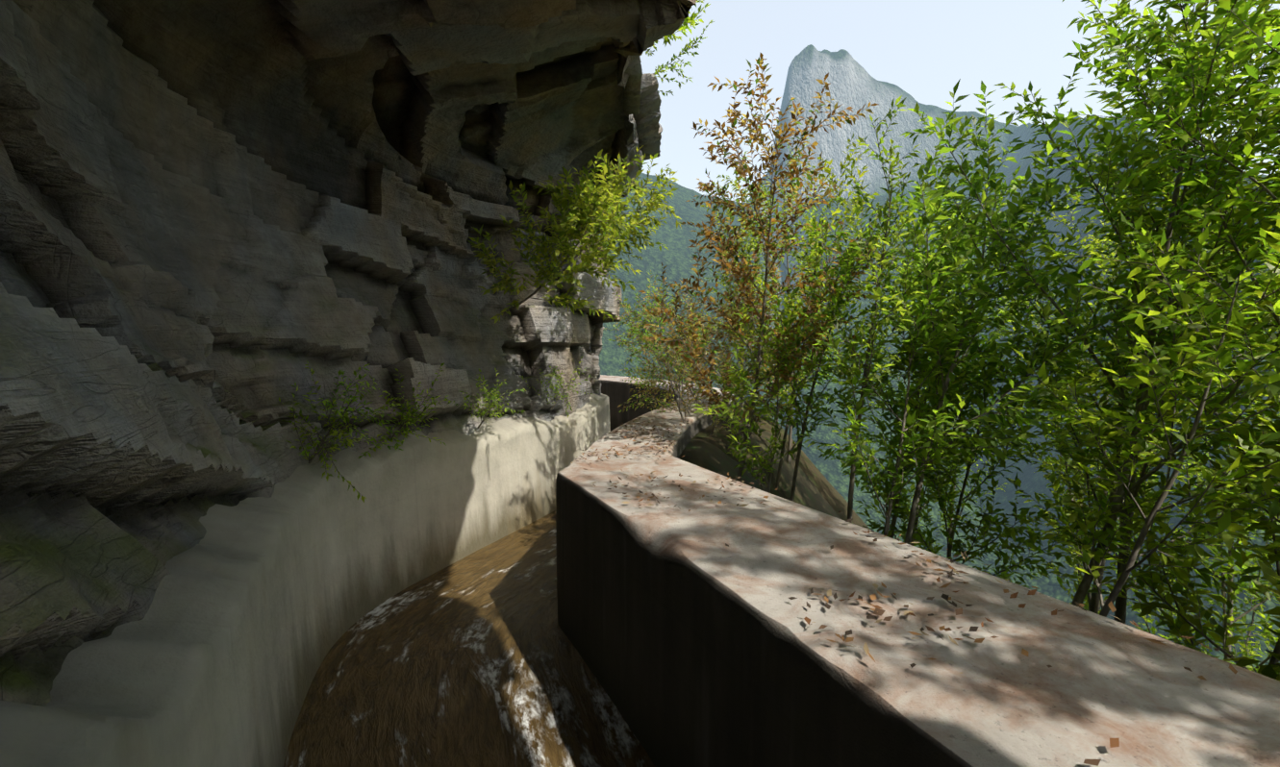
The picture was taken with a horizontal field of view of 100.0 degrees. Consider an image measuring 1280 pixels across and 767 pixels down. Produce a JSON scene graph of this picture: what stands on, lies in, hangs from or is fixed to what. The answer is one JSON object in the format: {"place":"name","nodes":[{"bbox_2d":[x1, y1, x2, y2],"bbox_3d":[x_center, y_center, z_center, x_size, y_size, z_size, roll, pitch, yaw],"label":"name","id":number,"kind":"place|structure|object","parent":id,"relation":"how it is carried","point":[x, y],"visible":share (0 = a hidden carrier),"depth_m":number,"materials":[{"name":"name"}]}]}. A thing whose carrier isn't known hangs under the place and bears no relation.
{"place":"outdoors","nodes":[
{"label":"outdoors","id":0,"kind":"place"},
{"bbox_2d":[0,0,696,706],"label":"cliff rock","id":1,"kind":"object","parent":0,"point":[223,223],"visible":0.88,"depth_m":3.92,"materials":[{"name":"grey stone"}]},
{"bbox_2d":[278,360,401,502],"bbox_3d":[-2.278,0.337,3.955,0.850,1.014,0.849,0,5,-1],"label":"small plant","id":2,"kind":"object","parent":1,"relation":"on","point":[332,432],"visible":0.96,"depth_m":3.93,"materials":[{"name":"green plant"}]},
{"bbox_2d":[288,364,402,457],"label":"plant","id":3,"kind":"object","parent":1,"relation":"on","point":[344,414],"visible":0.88,"depth_m":4.08,"materials":[{"name":"green plant"}]},
{"bbox_2d":[444,368,526,428],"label":"small plant","id":4,"kind":"object","parent":1,"relation":"on","point":[491,405],"visible":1,"depth_m":5.58,"materials":[{"name":"green plant"}]},
{"bbox_2d":[518,355,592,417],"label":"small plant","id":5,"kind":"object","parent":1,"relation":"on","point":[557,391],"visible":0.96,"depth_m":6.83,"materials":[{"name":"green plant"}]},
{"bbox_2d":[467,149,657,324],"bbox_3d":[-0.809,-1.518,5.852,2.052,1.738,1.690,2,5,18],"label":"cliff shrub","id":6,"kind":"object","parent":1,"relation":"on","point":[566,251],"visible":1,"depth_m":5.70,"materials":[{"name":"green plant"}]},
{"bbox_2d":[540,145,682,268],"bbox_3d":[-0.377,-2.306,6.962,1.840,1.466,1.467,0,5,-1],"label":"cliff shrub","id":7,"kind":"object","parent":1,"relation":"on","point":[657,203],"visible":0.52,"depth_m":6.88,"materials":[{"name":"green plant"}]},
{"bbox_2d":[645,0,714,96],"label":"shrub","id":8,"kind":"object","parent":1,"relation":"on","point":[688,47],"visible":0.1,"depth_m":8.44,"materials":[{"name":"green plant"}]},
{"bbox_2d":[662,0,710,45],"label":"shrub","id":9,"kind":"object","parent":1,"relation":"on","point":[687,20],"visible":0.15,"depth_m":6.91,"materials":[{"name":"green plant"}]},
{"bbox_2d":[283,510,655,766],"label":"canal water","id":10,"kind":"structure","parent":0,"point":[474,660],"depth_m":3.43,"materials":[{"name":"brown liquid"}]},
{"bbox_2d":[598,44,1279,673],"bbox_3d":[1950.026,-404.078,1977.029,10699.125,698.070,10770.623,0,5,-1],"label":"terrain ground","id":11,"kind":"structure","parent":0,"point":[821,485],"depth_m":493.98,"materials":[{"name":"grey stone"}]},
{"bbox_2d":[604,269,722,406],"bbox_3d":[0.362,-0.610,7.964,1.736,2.177,1.446,1,5,14],"label":"shrub","id":12,"kind":"object","parent":11,"relation":"on","point":[641,325],"visible":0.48,"depth_m":7.83,"materials":[{"name":"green plant"}]},
{"bbox_2d":[602,292,729,415],"bbox_3d":[0.290,-0.352,7.419,1.517,1.755,1.699,-4,6,-37],"label":"shrub","id":13,"kind":"object","parent":11,"relation":"on","point":[646,321],"visible":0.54,"depth_m":7.22,"materials":[{"name":"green plant"}]},
{"bbox_2d":[617,316,721,424],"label":"shrub","id":14,"kind":"object","parent":11,"relation":"on","point":[670,375],"visible":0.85,"depth_m":6.46,"materials":[{"name":"green plant"}]},
{"bbox_2d":[645,284,724,395],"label":"dry scrub","id":15,"kind":"object","parent":11,"relation":"on","point":[698,302],"visible":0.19,"depth_m":8.82,"materials":[{"name":"brown plant"}]},
{"bbox_2d":[652,283,736,391],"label":"dry scrub","id":16,"kind":"object","parent":11,"relation":"on","point":[703,323],"visible":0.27,"depth_m":9.70,"materials":[{"name":"brown plant"}]},
{"bbox_2d":[694,343,762,435],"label":"dry scrub","id":17,"kind":"object","parent":11,"relation":"on","point":[715,423],"visible":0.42,"depth_m":6.68,"materials":[{"name":"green plant"}]},
{"bbox_2d":[688,293,781,422],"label":"dry scrub","id":18,"kind":"object","parent":11,"relation":"on","point":[739,359],"visible":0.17,"depth_m":7.72,"materials":[{"name":"brown plant"}]},
{"bbox_2d":[702,263,777,410],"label":"dry scrub","id":19,"kind":"object","parent":11,"relation":"on","point":[728,326],"visible":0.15,"depth_m":8.75,"materials":[{"name":"brown plant"}]},
{"bbox_2d":[701,150,807,398],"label":"tree","id":20,"kind":"object","parent":11,"relation":"on","point":[746,248],"visible":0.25,"depth_m":9.40,"materials":[{"name":"green plant"}]},
{"bbox_2d":[711,293,806,428],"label":"bush","id":21,"kind":"object","parent":11,"relation":"on","point":[753,356],"visible":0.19,"depth_m":7.39,"materials":[{"name":"green plant"}]},
{"bbox_2d":[636,52,892,481],"bbox_3d":[1.198,-0.969,5.504,2.474,4.018,2.510,0,5,-1],"label":"brown tree","id":22,"kind":"object","parent":11,"relation":"on","point":[722,247],"visible":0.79,"depth_m":5.03,"materials":[{"name":"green plant"}]},
{"bbox_2d":[691,306,863,493],"bbox_3d":[1.247,0.250,4.974,1.623,1.892,1.396,0,5,-1],"label":"bush","id":23,"kind":"object","parent":11,"relation":"on","point":[773,444],"visible":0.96,"depth_m":4.82,"materials":[{"name":"green plant"}]},
{"bbox_2d":[722,136,847,464],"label":"tree","id":24,"kind":"object","parent":11,"relation":"on","point":[785,302],"visible":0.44,"depth_m":7.85,"materials":[{"name":"green plant"}]},
{"bbox_2d":[755,290,840,413],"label":"bush","id":25,"kind":"object","parent":11,"relation":"on","point":[783,389],"visible":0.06,"depth_m":8.72,"materials":[{"name":"green plant"}]},
{"bbox_2d":[744,133,911,489],"bbox_3d":[2.285,-0.785,6.600,1.938,4.194,1.803,0,5,-1],"label":"tree","id":26,"kind":"object","parent":11,"relation":"on","point":[827,169],"visible":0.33,"depth_m":6.44,"materials":[{"name":"green plant"}]},
{"bbox_2d":[749,192,909,501],"bbox_3d":[1.694,-0.097,5.009,1.435,3.164,1.513,2,5,24],"label":"tree","id":27,"kind":"object","parent":11,"relation":"on","point":[838,301],"visible":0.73,"depth_m":4.90,"materials":[{"name":"green plant"}]},
{"bbox_2d":[766,95,986,523],"bbox_3d":[1.863,-0.386,4.239,1.483,3.500,1.557,-2,5,-18],"label":"tree","id":28,"kind":"object","parent":11,"relation":"on","point":[878,293],"visible":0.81,"depth_m":4.12,"materials":[{"name":"green plant"}]},
{"bbox_2d":[555,375,1279,766],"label":"canal wall","id":29,"kind":"structure","parent":11,"relation":"on","point":[694,640],"depth_m":2.03,"materials":[{"name":"concrete"}]},
{"bbox_2d":[570,398,1237,766],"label":"fallen leaves","id":30,"kind":"object","parent":29,"relation":"on","point":[878,610],"visible":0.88,"depth_m":2.05,"materials":[{"name":"brown plant"}]},
{"bbox_2d":[816,166,1033,546],"bbox_3d":[3.302,0.256,5.756,2.089,4.939,1.840,-2,5,-22],"label":"tree","id":31,"kind":"object","parent":11,"relation":"on","point":[937,244],"visible":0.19,"depth_m":5.62,"materials":[{"name":"green plant"}]},
{"bbox_2d":[793,255,1091,536],"bbox_3d":[1.864,0.170,3.700,1.409,2.118,1.559,0,5,-1],"label":"bush","id":32,"kind":"object","parent":11,"relation":"on","point":[896,477],"visible":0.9,"depth_m":3.74,"materials":[{"name":"green plant"}]},
{"bbox_2d":[823,175,1074,538],"bbox_3d":[2.616,0.108,4.711,1.716,3.852,1.577,-2,6,-25],"label":"tree","id":33,"kind":"object","parent":11,"relation":"on","point":[890,393],"visible":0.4,"depth_m":4.50,"materials":[{"name":"green plant"}]},
{"bbox_2d":[873,200,1061,559],"bbox_3d":[4.004,0.600,6.686,2.050,5.903,2.304,3,6,27],"label":"tree","id":34,"kind":"object","parent":11,"relation":"on","point":[949,524],"visible":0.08,"depth_m":6.59,"materials":[{"name":"green plant"}]},
{"bbox_2d":[855,278,1104,591],"bbox_3d":[2.679,0.745,4.452,1.478,3.179,1.804,-3,6,-34],"label":"bush","id":35,"kind":"object","parent":11,"relation":"on","point":[923,540],"visible":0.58,"depth_m":4.22,"materials":[{"name":"green plant"}]},
{"bbox_2d":[866,80,1224,545],"bbox_3d":[2.787,-0.533,4.248,1.834,3.775,2.189,2,6,25],"label":"tree","id":36,"kind":"object","parent":11,"relation":"on","point":[1013,212],"visible":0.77,"depth_m":3.82,"materials":[{"name":"green plant"}]},
{"bbox_2d":[899,0,1279,624],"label":"tree","id":37,"kind":"object","parent":11,"relation":"on","point":[1118,13],"visible":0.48,"depth_m":3.56,"materials":[{"name":"green plant"}]},
{"bbox_2d":[965,0,1279,614],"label":"tree","id":38,"kind":"object","parent":11,"relation":"on","point":[1093,601],"visible":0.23,"depth_m":4.18,"materials":[{"name":"green plant"}]},
{"bbox_2d":[977,127,1279,614],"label":"tree","id":39,"kind":"object","parent":11,"relation":"on","point":[1100,278],"visible":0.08,"depth_m":5.43,"materials":[{"name":"green plant"}]},
{"bbox_2d":[1007,204,1279,617],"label":"bush","id":40,"kind":"object","parent":11,"relation":"on","point":[1270,380],"visible":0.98,"depth_m":2.58,"materials":[{"name":"green plant"}]},
{"bbox_2d":[1024,0,1279,606],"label":"tree","id":41,"kind":"object","parent":11,"relation":"on","point":[1088,579],"visible":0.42,"depth_m":3.39,"materials":[{"name":"green plant"}]},
{"bbox_2d":[1038,302,1279,681],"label":"bush","id":42,"kind":"object","parent":11,"relation":"on","point":[1180,627],"visible":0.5,"depth_m":3.09,"materials":[{"name":"green plant"}]},
{"bbox_2d":[1060,0,1279,502],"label":"tree","id":43,"kind":"object","parent":11,"relation":"on","point":[1170,80],"visible":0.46,"depth_m":3.04,"materials":[{"name":"green plant"}]},
{"bbox_2d":[1072,233,1279,674],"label":"tree","id":44,"kind":"object","parent":11,"relation":"on","point":[1246,644],"visible":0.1,"depth_m":5.10,"materials":[{"name":"green plant"}]},
{"bbox_2d":[1243,12,1279,298],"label":"tree","id":45,"kind":"object","parent":11,"relation":"on","point":[1250,281],"visible":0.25,"depth_m":3.38,"materials":[{"name":"green plant"}]},
{"bbox_2d":[640,0,1279,202],"label":"sky","id":46,"kind":"structure","parent":0,"point":[923,48],"materials":[{"name":"white"}]},
{"label":"canal bed ground","id":47,"kind":"structure","parent":0,"visible":0},
{"bbox_2d":[0,393,610,766],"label":"canal wall","id":48,"kind":"structure","parent":47,"relation":"on","point":[259,608],"depth_m":2.92,"materials":[{"name":"concrete"}]},
{"bbox_2d":[357,362,447,458],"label":"small plant","id":49,"kind":"object","parent":48,"relation":"on","point":[410,413],"visible":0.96,"depth_m":4.77,"materials":[{"name":"green plant"}]}
]}

